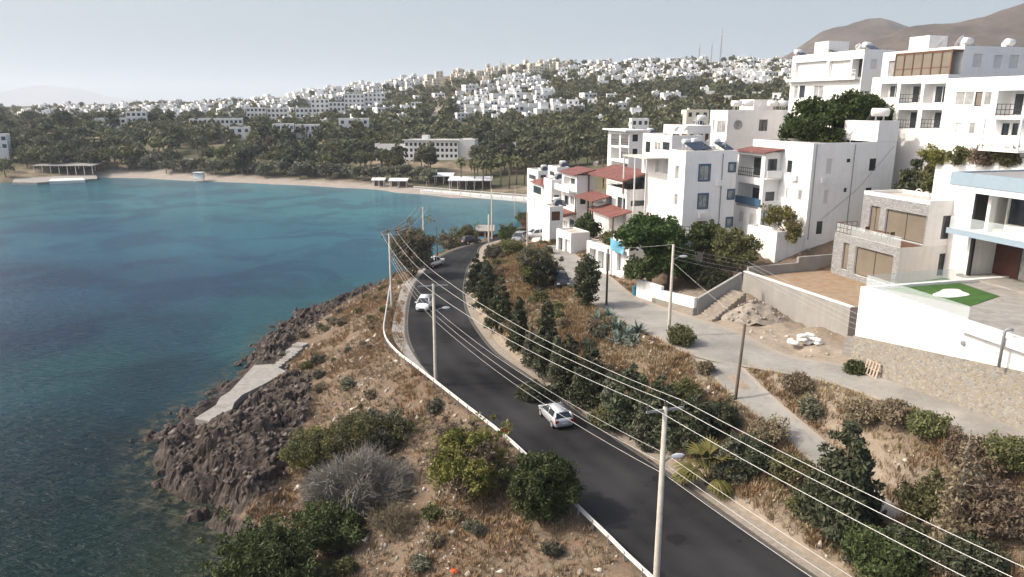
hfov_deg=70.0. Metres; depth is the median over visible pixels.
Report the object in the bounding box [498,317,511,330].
shrub
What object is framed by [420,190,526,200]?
beach wall
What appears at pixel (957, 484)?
dead conifer
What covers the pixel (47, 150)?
tree
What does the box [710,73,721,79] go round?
house
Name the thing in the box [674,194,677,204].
window
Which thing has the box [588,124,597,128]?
tree
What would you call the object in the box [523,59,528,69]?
house
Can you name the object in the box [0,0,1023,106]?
sky
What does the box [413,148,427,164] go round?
tree
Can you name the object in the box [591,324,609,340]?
shrub
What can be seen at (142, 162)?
tree
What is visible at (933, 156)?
hedge
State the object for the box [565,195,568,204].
window
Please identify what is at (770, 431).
shrub
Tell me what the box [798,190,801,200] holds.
window
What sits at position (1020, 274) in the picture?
window
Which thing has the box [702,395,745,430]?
shrub
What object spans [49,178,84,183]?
jetty platform
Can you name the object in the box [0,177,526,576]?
sea
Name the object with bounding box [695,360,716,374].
shrub
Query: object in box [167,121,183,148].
tree
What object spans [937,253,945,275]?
window
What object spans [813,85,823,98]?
window
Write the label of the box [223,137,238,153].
tree
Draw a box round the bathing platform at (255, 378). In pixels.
[195,364,284,424]
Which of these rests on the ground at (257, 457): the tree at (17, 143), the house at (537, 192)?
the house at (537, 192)
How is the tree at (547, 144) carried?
on the hills
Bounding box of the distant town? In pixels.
[17,55,789,123]
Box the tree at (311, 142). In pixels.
[299,133,316,152]
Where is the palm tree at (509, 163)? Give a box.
[503,155,515,188]
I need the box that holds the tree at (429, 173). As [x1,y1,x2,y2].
[419,167,438,184]
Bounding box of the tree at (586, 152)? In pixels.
[581,144,594,163]
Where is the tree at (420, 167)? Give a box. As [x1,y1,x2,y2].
[413,164,432,181]
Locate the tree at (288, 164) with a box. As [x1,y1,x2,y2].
[281,163,293,174]
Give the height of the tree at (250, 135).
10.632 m
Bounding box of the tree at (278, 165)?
[269,159,291,175]
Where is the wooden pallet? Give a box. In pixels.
[864,359,881,377]
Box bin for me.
[632,285,636,295]
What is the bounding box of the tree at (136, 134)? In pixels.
[127,130,146,144]
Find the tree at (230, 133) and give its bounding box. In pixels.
[223,129,235,140]
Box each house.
[0,133,13,159]
[71,103,79,109]
[120,102,128,109]
[186,105,199,110]
[197,103,211,108]
[205,100,220,106]
[216,103,228,113]
[229,126,250,139]
[272,99,280,102]
[302,93,313,97]
[312,91,321,98]
[324,84,330,90]
[329,86,337,94]
[338,118,368,129]
[351,83,361,92]
[372,82,380,87]
[393,77,405,85]
[405,81,413,88]
[406,75,415,80]
[411,102,421,107]
[413,78,421,85]
[422,80,430,86]
[424,74,433,83]
[432,78,439,86]
[435,70,442,79]
[450,69,455,79]
[453,99,467,110]
[455,67,462,74]
[455,90,464,96]
[461,83,474,93]
[464,102,480,111]
[466,107,485,113]
[472,83,482,89]
[474,70,480,80]
[474,88,486,95]
[476,93,487,98]
[480,79,492,88]
[480,99,497,108]
[482,71,488,80]
[482,108,494,118]
[485,86,496,92]
[486,67,492,74]
[488,77,501,85]
[489,92,504,100]
[491,65,498,76]
[492,103,508,111]
[496,80,507,85]
[497,83,512,91]
[498,62,505,70]
[501,103,523,112]
[505,64,513,73]
[505,90,514,98]
[508,84,517,89]
[509,77,519,84]
[510,96,521,102]
[511,87,527,99]
[512,63,522,71]
[515,101,536,111]
[518,82,528,89]
[521,76,532,83]
[522,111,533,120]
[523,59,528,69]
[523,94,532,101]
[527,165,547,230]
[528,65,534,72]
[528,85,540,92]
[528,99,543,107]
[529,81,541,88]
[529,178,543,241]
[533,93,546,99]
[534,100,549,114]
[535,65,541,73]
[535,86,553,94]
[538,63,547,73]
[538,80,550,88]
[542,197,565,241]
[543,172,561,203]
[548,61,555,69]
[548,161,570,176]
[550,97,564,102]
[550,104,561,111]
[555,161,597,239]
[556,61,564,68]
[556,227,589,252]
[562,60,570,68]
[572,64,583,71]
[574,164,645,238]
[585,60,595,66]
[586,70,596,76]
[611,74,620,81]
[612,64,626,71]
[621,126,702,225]
[623,57,635,63]
[625,72,635,77]
[629,118,648,129]
[635,71,644,77]
[647,67,656,73]
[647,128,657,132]
[656,62,663,69]
[658,115,714,172]
[666,138,737,262]
[674,67,686,71]
[682,110,708,124]
[688,63,698,70]
[693,120,705,124]
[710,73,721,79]
[710,99,788,148]
[717,67,728,71]
[718,61,730,66]
[726,73,745,79]
[730,69,746,75]
[732,108,899,262]
[743,58,756,64]
[750,74,758,79]
[754,79,765,82]
[759,62,766,70]
[759,75,770,80]
[761,70,776,75]
[778,67,789,75]
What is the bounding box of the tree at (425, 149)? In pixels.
[417,141,436,165]
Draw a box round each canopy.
[32,162,103,174]
[371,178,385,186]
[388,178,408,186]
[426,173,453,184]
[448,176,492,190]
[475,225,494,237]
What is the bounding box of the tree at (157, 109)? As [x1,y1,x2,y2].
[152,106,162,114]
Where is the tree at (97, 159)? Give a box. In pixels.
[89,156,103,164]
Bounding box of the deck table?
[870,230,888,239]
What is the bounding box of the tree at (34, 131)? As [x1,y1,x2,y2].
[28,128,47,139]
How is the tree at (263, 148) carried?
on the hills
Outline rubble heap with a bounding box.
[721,299,789,325]
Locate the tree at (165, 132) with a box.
[163,126,172,136]
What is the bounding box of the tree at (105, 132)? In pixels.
[101,128,121,137]
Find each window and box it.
[534,186,540,194]
[552,211,559,220]
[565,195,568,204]
[570,195,573,204]
[570,219,573,226]
[609,197,615,205]
[618,197,624,208]
[631,200,643,205]
[632,134,637,140]
[646,141,649,152]
[654,142,660,149]
[663,142,669,149]
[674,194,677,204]
[675,165,678,178]
[697,193,708,208]
[698,164,710,181]
[717,121,725,132]
[725,217,733,227]
[727,189,734,199]
[728,162,736,171]
[734,120,741,128]
[759,120,767,130]
[765,192,774,200]
[767,159,776,170]
[787,160,792,172]
[794,85,797,98]
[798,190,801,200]
[799,85,804,97]
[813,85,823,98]
[816,221,822,233]
[842,243,848,269]
[855,247,893,283]
[858,59,862,76]
[869,158,875,170]
[869,206,880,229]
[885,209,926,243]
[889,61,894,76]
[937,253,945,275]
[940,216,950,238]
[954,91,974,105]
[968,123,974,133]
[974,91,982,105]
[983,91,991,105]
[1001,123,1009,134]
[1008,198,1023,225]
[1012,123,1018,134]
[1016,248,1023,280]
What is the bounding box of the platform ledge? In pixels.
[285,342,308,353]
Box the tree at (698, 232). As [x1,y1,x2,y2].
[686,219,727,261]
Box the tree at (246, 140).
[238,138,250,145]
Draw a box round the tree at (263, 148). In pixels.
[259,146,267,158]
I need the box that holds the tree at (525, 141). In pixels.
[520,136,539,150]
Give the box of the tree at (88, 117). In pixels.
[79,112,91,120]
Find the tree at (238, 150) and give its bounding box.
[229,142,247,173]
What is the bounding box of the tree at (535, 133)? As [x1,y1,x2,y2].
[531,128,539,138]
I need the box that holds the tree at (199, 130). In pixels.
[194,127,207,137]
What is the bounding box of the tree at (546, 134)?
[538,129,548,136]
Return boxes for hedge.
[915,142,948,167]
[945,145,971,165]
[966,144,994,168]
[989,144,1023,166]
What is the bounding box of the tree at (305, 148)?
[299,143,313,159]
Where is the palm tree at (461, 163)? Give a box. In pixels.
[454,156,466,186]
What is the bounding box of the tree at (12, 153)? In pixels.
[9,146,18,162]
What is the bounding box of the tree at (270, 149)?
[266,144,276,152]
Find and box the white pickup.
[424,256,444,267]
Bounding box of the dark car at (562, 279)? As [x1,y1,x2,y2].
[551,270,570,287]
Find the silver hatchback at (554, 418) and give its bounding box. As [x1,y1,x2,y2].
[538,402,573,427]
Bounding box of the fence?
[415,186,524,201]
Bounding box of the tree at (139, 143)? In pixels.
[130,140,145,157]
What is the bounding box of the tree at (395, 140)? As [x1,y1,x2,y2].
[391,136,403,143]
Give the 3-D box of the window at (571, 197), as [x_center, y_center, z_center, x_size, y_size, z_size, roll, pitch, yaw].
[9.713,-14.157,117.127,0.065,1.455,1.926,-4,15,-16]
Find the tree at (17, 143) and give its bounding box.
[11,139,23,149]
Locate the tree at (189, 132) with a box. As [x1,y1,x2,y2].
[183,129,200,149]
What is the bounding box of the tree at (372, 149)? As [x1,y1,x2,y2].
[367,143,377,163]
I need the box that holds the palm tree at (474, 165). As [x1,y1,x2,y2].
[467,158,479,187]
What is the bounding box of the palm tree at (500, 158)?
[494,153,506,186]
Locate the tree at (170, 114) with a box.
[164,108,175,120]
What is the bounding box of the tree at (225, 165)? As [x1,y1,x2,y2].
[218,160,233,172]
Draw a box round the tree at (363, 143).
[355,137,372,165]
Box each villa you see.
[94,118,128,131]
[125,111,148,124]
[189,118,242,127]
[272,123,294,133]
[295,124,319,137]
[831,188,953,285]
[946,169,1023,293]
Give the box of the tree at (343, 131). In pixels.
[337,125,351,138]
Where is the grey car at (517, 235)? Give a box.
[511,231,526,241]
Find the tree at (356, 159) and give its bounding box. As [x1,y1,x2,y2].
[352,150,368,165]
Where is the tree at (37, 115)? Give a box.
[33,113,46,119]
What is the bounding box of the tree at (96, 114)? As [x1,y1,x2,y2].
[93,111,104,118]
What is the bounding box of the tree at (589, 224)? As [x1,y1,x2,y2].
[574,212,603,237]
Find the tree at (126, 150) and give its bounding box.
[116,144,141,168]
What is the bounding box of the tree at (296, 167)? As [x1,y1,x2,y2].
[287,161,309,178]
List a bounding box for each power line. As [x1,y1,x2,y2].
[382,206,964,576]
[390,211,1011,576]
[391,225,830,576]
[391,225,850,576]
[392,256,810,576]
[397,206,1023,566]
[674,250,848,315]
[677,255,843,318]
[677,259,821,312]
[678,247,851,311]
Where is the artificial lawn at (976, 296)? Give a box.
[888,278,998,306]
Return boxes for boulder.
[153,435,160,441]
[179,406,189,414]
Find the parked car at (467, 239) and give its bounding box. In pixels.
[460,235,481,243]
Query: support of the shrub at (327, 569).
on the ground at (257, 457)
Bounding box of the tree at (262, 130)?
[256,121,272,143]
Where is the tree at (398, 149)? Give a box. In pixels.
[387,143,407,164]
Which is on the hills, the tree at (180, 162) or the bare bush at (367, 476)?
the tree at (180, 162)
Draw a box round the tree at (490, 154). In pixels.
[484,148,495,172]
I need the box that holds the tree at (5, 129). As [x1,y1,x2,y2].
[0,127,14,137]
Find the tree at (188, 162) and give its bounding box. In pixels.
[181,159,197,171]
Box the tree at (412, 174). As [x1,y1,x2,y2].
[403,169,419,183]
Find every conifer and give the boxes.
[463,252,481,295]
[469,260,496,308]
[477,256,492,284]
[482,273,513,333]
[505,296,528,352]
[520,326,536,369]
[531,300,561,378]
[547,332,581,401]
[547,335,564,382]
[565,341,606,409]
[595,369,617,425]
[599,362,647,434]
[628,396,658,451]
[629,370,680,454]
[668,391,720,458]
[708,429,746,484]
[893,149,928,191]
[921,429,988,552]
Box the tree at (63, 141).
[56,139,75,150]
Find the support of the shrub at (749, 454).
on the ground at (257, 457)
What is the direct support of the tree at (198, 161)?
on the hills
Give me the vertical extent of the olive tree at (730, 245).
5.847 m
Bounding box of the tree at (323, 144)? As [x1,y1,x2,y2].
[316,141,332,149]
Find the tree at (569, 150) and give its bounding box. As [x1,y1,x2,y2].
[566,146,578,162]
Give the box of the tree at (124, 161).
[120,154,135,170]
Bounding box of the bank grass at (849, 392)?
[483,241,1023,576]
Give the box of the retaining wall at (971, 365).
[851,276,1023,429]
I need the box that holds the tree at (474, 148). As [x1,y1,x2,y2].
[468,145,480,157]
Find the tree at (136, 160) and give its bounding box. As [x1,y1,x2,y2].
[129,156,138,168]
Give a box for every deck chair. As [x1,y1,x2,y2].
[865,226,872,235]
[886,232,894,241]
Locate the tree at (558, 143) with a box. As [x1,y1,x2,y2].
[553,139,566,148]
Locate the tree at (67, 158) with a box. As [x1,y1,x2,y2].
[55,152,72,167]
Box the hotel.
[375,135,478,160]
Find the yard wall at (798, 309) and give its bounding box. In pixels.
[742,254,857,336]
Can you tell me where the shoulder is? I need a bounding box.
[465,239,838,576]
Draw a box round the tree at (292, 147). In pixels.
[281,137,298,158]
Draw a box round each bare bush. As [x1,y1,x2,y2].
[289,438,426,521]
[361,489,422,541]
[468,455,515,489]
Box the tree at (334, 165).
[316,161,337,177]
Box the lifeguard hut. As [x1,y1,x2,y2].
[192,172,204,181]
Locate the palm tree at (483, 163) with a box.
[476,157,488,189]
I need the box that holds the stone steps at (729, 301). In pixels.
[698,290,745,321]
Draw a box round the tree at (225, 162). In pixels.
[221,157,238,172]
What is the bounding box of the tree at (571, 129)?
[562,122,579,137]
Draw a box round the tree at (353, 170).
[347,165,365,179]
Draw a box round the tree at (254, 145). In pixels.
[245,140,260,159]
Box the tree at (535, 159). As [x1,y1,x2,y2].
[531,154,546,167]
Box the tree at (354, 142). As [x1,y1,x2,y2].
[351,138,358,149]
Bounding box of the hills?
[0,61,758,227]
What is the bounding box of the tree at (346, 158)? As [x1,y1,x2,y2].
[334,149,352,163]
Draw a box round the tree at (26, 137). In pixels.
[16,132,32,146]
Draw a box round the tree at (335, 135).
[330,130,341,150]
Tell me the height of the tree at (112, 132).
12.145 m
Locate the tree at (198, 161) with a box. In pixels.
[190,156,207,170]
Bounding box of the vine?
[760,203,802,243]
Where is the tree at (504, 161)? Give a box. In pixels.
[495,150,506,173]
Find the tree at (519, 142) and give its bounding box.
[516,138,522,146]
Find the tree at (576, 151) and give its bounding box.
[570,141,582,166]
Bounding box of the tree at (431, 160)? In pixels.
[424,143,436,167]
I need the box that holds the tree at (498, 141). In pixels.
[491,136,505,150]
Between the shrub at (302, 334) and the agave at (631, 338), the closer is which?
the agave at (631, 338)
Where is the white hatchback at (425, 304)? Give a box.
[415,294,431,310]
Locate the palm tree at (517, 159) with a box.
[511,155,521,184]
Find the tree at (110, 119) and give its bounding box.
[103,110,120,127]
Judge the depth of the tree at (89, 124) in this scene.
426.50 m
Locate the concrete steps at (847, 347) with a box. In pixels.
[841,336,852,356]
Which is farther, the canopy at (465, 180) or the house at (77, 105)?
the house at (77, 105)
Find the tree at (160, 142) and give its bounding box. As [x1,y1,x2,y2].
[146,136,169,152]
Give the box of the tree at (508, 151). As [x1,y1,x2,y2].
[502,145,517,174]
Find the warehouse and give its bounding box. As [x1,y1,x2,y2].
[676,58,694,62]
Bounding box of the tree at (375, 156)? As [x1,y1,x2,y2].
[370,148,387,166]
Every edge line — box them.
[407,233,497,350]
[462,237,812,576]
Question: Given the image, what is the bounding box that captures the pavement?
[392,255,434,372]
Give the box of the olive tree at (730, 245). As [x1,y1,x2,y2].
[708,226,763,277]
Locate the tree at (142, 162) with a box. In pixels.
[137,157,150,169]
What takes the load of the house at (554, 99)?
on the hills
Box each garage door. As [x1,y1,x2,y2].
[566,240,569,251]
[619,251,626,270]
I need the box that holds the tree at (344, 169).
[340,165,354,178]
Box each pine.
[612,211,690,281]
[645,237,697,287]
[777,88,894,142]
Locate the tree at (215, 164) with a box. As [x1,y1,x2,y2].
[205,159,224,175]
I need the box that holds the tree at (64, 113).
[59,108,73,124]
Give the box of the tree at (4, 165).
[0,159,14,176]
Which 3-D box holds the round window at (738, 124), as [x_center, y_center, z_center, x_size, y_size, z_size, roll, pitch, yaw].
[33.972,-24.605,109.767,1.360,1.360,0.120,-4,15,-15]
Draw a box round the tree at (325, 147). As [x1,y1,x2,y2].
[317,142,329,155]
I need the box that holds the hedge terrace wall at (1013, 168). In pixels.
[993,167,1023,169]
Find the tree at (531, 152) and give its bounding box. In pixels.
[524,146,537,167]
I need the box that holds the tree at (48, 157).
[39,153,56,168]
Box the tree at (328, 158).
[320,153,341,175]
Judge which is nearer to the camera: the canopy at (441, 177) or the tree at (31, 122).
the canopy at (441, 177)
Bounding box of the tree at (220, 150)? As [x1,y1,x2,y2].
[211,145,228,159]
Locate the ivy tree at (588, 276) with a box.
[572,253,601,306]
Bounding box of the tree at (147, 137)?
[144,134,154,152]
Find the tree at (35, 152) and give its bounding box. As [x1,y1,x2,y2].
[27,147,41,166]
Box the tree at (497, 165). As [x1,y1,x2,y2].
[491,156,505,167]
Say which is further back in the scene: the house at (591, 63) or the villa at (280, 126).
the house at (591, 63)
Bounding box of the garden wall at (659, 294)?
[636,272,741,315]
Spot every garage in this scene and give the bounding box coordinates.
[587,239,612,274]
[610,234,644,276]
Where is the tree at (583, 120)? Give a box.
[575,116,590,128]
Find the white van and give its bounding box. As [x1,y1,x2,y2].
[526,228,541,239]
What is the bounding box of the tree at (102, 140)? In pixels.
[96,135,117,157]
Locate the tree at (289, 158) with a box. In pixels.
[282,151,293,162]
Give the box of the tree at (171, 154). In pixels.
[161,147,182,169]
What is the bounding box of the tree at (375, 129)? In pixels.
[366,120,382,145]
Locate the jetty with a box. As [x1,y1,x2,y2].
[12,175,97,184]
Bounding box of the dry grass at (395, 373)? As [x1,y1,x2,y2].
[246,240,665,576]
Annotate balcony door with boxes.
[752,187,759,198]
[753,156,761,175]
[889,85,896,97]
[909,112,917,128]
[911,86,920,102]
[933,112,941,127]
[934,86,945,102]
[1011,93,1023,115]
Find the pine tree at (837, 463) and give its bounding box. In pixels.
[789,419,886,547]
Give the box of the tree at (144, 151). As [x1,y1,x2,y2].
[135,147,148,157]
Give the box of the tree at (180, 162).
[173,157,193,172]
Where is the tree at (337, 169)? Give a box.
[332,163,343,176]
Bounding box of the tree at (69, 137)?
[66,134,77,141]
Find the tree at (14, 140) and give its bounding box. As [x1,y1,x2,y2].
[10,137,23,147]
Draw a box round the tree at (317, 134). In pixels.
[311,125,323,141]
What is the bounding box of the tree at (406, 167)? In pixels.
[392,163,414,177]
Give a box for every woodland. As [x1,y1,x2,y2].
[0,56,791,148]
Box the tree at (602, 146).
[594,134,607,166]
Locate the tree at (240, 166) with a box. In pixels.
[229,161,244,172]
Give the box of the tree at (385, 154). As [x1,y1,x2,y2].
[380,150,396,166]
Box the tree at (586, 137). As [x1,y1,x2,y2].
[579,133,591,144]
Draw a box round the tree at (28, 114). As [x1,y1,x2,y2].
[18,109,34,119]
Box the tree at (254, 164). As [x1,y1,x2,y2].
[248,159,267,174]
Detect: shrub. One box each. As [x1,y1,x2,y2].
[194,506,321,576]
[277,422,345,475]
[283,493,368,554]
[297,328,307,337]
[299,361,312,370]
[307,353,326,364]
[310,368,326,379]
[310,380,327,392]
[316,323,323,328]
[317,558,339,576]
[320,325,329,330]
[323,403,426,452]
[325,317,335,322]
[333,315,347,326]
[335,554,359,576]
[341,377,355,390]
[343,347,351,352]
[362,386,375,399]
[369,317,376,322]
[379,305,388,311]
[381,214,436,276]
[391,453,405,462]
[408,552,430,573]
[420,499,444,522]
[421,411,516,501]
[423,531,443,547]
[426,397,443,414]
[435,226,465,248]
[444,505,462,522]
[449,222,482,244]
[460,518,477,531]
[465,520,488,538]
[483,243,503,259]
[490,258,501,264]
[496,266,504,272]
[498,222,518,241]
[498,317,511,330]
[498,450,587,524]
[499,238,525,253]
[514,244,563,287]
[514,378,550,402]
[515,211,526,221]
[517,213,526,227]
[526,295,532,303]
[531,289,551,302]
[532,283,546,293]
[538,539,564,557]
[543,244,554,253]
[551,300,566,310]
[552,308,564,319]
[555,315,570,328]
[581,336,597,348]
[585,317,599,332]
[586,402,620,432]
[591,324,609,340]
[597,316,616,329]
[603,362,614,372]
[665,374,703,405]
[666,322,696,347]
[673,258,709,280]
[688,261,728,288]
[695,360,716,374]
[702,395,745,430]
[702,453,717,469]
[724,430,775,474]
[747,412,791,443]
[767,451,818,485]
[777,370,813,395]
[783,494,803,511]
[784,468,814,489]
[797,391,823,420]
[838,514,944,576]
[841,359,868,375]
[841,395,879,426]
[841,551,853,565]
[872,396,920,427]
[884,519,945,573]
[892,467,960,527]
[905,406,954,439]
[919,145,938,192]
[929,558,960,576]
[931,529,1013,576]
[938,423,1006,483]
[949,473,1023,543]
[982,429,1023,472]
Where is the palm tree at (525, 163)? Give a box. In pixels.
[518,157,531,185]
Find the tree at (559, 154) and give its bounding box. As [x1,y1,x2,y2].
[550,147,567,161]
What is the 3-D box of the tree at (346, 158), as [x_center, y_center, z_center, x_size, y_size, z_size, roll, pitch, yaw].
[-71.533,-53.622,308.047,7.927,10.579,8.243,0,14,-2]
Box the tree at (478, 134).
[472,126,484,146]
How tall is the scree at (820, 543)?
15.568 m
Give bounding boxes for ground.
[129,189,1023,576]
[762,270,870,305]
[881,282,1023,336]
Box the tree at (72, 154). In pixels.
[65,149,77,161]
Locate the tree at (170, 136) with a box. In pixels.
[167,133,182,150]
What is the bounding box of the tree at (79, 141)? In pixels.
[71,135,91,147]
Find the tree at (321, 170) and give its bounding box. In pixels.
[315,162,334,178]
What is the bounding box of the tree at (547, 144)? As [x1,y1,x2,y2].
[541,136,553,151]
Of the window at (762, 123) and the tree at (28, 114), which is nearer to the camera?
the window at (762, 123)
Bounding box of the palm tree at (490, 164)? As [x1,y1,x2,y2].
[484,159,497,185]
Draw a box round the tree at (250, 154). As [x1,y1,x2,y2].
[239,145,256,173]
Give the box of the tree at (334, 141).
[330,138,343,153]
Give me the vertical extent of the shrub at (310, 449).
4.946 m
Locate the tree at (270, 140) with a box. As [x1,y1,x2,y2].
[265,133,276,147]
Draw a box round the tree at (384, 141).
[380,139,393,143]
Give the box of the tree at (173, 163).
[169,159,178,171]
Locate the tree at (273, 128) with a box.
[270,125,280,139]
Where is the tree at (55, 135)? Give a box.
[50,128,66,142]
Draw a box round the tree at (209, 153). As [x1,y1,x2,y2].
[198,146,214,159]
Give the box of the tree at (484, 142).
[479,137,488,148]
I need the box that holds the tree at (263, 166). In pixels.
[254,161,272,176]
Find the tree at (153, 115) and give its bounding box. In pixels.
[147,111,159,121]
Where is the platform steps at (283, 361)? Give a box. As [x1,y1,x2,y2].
[272,351,298,368]
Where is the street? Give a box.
[547,245,1023,438]
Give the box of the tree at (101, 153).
[88,147,111,170]
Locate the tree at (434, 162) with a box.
[424,155,438,164]
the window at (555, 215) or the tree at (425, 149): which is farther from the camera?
the tree at (425, 149)
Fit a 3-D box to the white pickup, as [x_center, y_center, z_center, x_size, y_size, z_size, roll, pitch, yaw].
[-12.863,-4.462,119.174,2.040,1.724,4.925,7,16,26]
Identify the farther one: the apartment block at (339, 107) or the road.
the apartment block at (339, 107)
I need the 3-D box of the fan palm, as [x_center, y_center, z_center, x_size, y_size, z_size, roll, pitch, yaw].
[12.610,11.562,47.128,4.864,3.389,5.059,0,14,0]
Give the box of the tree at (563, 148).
[555,146,568,159]
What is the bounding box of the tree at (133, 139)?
[129,135,143,145]
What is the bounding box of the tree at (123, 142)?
[119,136,129,146]
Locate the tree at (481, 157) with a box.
[468,153,487,175]
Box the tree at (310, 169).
[307,161,319,176]
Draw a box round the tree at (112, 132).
[106,129,126,137]
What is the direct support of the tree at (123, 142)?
on the hills
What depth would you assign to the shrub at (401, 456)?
55.17 m
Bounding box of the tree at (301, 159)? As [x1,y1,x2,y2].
[293,157,304,174]
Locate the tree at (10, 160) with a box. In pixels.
[0,157,13,171]
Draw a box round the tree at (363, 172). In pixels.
[356,168,372,180]
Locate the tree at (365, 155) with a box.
[356,151,372,166]
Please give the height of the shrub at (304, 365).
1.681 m
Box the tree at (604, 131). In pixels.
[595,126,610,139]
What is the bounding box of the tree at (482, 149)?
[476,147,485,154]
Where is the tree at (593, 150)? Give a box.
[589,142,602,164]
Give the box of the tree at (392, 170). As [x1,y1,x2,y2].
[385,165,405,177]
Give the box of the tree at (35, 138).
[29,135,53,147]
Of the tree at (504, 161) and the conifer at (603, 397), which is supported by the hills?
the tree at (504, 161)
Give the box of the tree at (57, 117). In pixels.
[50,109,66,125]
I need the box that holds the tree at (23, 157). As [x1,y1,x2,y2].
[16,151,37,167]
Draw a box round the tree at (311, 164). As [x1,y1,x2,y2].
[301,159,316,176]
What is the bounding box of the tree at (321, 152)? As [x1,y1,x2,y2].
[315,148,333,174]
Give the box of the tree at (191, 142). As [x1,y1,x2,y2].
[188,134,208,153]
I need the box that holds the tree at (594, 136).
[592,133,598,141]
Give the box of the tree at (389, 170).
[384,165,398,177]
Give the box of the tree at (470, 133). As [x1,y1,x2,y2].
[468,128,475,137]
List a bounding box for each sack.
[789,340,799,344]
[797,334,806,337]
[805,332,815,336]
[812,337,821,342]
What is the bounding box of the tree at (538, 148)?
[531,139,545,166]
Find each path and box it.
[430,96,445,117]
[688,352,904,517]
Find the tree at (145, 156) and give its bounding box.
[142,153,154,167]
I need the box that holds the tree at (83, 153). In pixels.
[74,148,98,169]
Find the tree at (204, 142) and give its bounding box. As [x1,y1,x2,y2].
[192,135,208,148]
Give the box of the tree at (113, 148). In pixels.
[106,144,121,168]
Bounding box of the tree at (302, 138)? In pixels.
[299,134,307,144]
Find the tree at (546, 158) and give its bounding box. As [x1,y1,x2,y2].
[537,153,558,166]
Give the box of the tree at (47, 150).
[40,145,64,169]
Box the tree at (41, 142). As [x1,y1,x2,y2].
[35,137,49,148]
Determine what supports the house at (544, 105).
on the hills
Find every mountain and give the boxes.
[0,85,143,105]
[782,18,907,59]
[849,3,1023,51]
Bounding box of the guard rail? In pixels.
[383,285,652,576]
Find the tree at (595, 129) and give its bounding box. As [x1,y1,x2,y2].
[590,127,601,133]
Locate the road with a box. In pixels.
[404,227,817,576]
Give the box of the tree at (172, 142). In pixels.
[167,138,180,150]
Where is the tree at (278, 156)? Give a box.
[274,152,292,173]
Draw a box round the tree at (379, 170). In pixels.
[373,165,392,177]
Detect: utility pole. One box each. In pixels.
[380,231,397,308]
[418,280,449,385]
[422,205,423,231]
[436,227,437,255]
[488,214,489,242]
[491,189,493,238]
[526,212,527,245]
[605,248,608,304]
[646,400,684,576]
[667,244,686,331]
[734,324,745,399]
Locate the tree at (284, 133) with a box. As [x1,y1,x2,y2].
[278,124,296,141]
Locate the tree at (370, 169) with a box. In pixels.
[364,164,381,177]
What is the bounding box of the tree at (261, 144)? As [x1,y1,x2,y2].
[248,137,267,158]
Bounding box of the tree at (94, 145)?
[86,138,100,150]
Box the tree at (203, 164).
[198,160,212,173]
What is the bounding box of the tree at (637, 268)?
[623,254,659,280]
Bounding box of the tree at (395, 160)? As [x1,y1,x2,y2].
[387,155,405,164]
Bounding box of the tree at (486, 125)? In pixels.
[479,118,492,131]
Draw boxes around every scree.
[158,272,395,526]
[252,237,740,576]
[503,238,999,576]
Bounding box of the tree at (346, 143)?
[335,136,356,166]
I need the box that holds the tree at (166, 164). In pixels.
[156,159,171,172]
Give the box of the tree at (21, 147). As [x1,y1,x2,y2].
[16,145,29,163]
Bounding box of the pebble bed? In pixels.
[933,289,969,297]
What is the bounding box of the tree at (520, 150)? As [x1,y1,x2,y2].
[514,144,531,158]
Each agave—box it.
[587,308,608,323]
[600,313,627,332]
[602,306,617,318]
[606,328,628,343]
[612,322,634,339]
[622,331,642,345]
[627,320,648,337]
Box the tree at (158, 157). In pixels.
[147,152,164,167]
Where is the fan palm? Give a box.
[669,434,744,501]
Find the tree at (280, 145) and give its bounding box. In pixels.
[278,140,288,149]
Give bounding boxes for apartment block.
[246,107,266,118]
[267,108,287,119]
[295,108,316,118]
[310,99,328,114]
[329,102,344,112]
[344,94,364,108]
[364,93,384,105]
[603,122,649,185]
[786,41,894,127]
[871,74,979,189]
[881,35,1023,76]
[931,76,1023,279]
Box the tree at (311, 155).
[301,151,319,161]
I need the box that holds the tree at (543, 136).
[536,132,546,141]
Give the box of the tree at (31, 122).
[23,119,35,126]
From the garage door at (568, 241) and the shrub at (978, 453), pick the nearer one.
the shrub at (978, 453)
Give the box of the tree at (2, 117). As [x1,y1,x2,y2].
[0,112,7,122]
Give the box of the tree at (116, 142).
[104,136,123,161]
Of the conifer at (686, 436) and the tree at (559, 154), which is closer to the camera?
the conifer at (686, 436)
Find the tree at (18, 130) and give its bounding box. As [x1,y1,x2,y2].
[11,127,24,137]
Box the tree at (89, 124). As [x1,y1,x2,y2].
[85,121,93,127]
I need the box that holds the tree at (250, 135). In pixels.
[246,130,263,139]
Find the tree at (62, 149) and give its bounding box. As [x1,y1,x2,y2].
[56,143,65,151]
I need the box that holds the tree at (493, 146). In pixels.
[484,139,500,169]
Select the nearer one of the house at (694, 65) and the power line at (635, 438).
the power line at (635, 438)
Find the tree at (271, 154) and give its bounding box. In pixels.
[266,149,280,160]
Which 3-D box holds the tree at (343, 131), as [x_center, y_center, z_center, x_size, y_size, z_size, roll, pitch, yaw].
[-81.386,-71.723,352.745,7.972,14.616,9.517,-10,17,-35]
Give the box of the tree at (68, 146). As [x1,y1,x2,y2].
[61,142,78,160]
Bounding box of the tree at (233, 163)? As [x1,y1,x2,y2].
[225,153,239,173]
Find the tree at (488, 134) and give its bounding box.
[483,130,493,140]
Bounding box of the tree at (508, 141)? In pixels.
[501,134,514,149]
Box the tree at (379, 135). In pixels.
[372,130,391,141]
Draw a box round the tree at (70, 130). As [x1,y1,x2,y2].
[63,125,75,136]

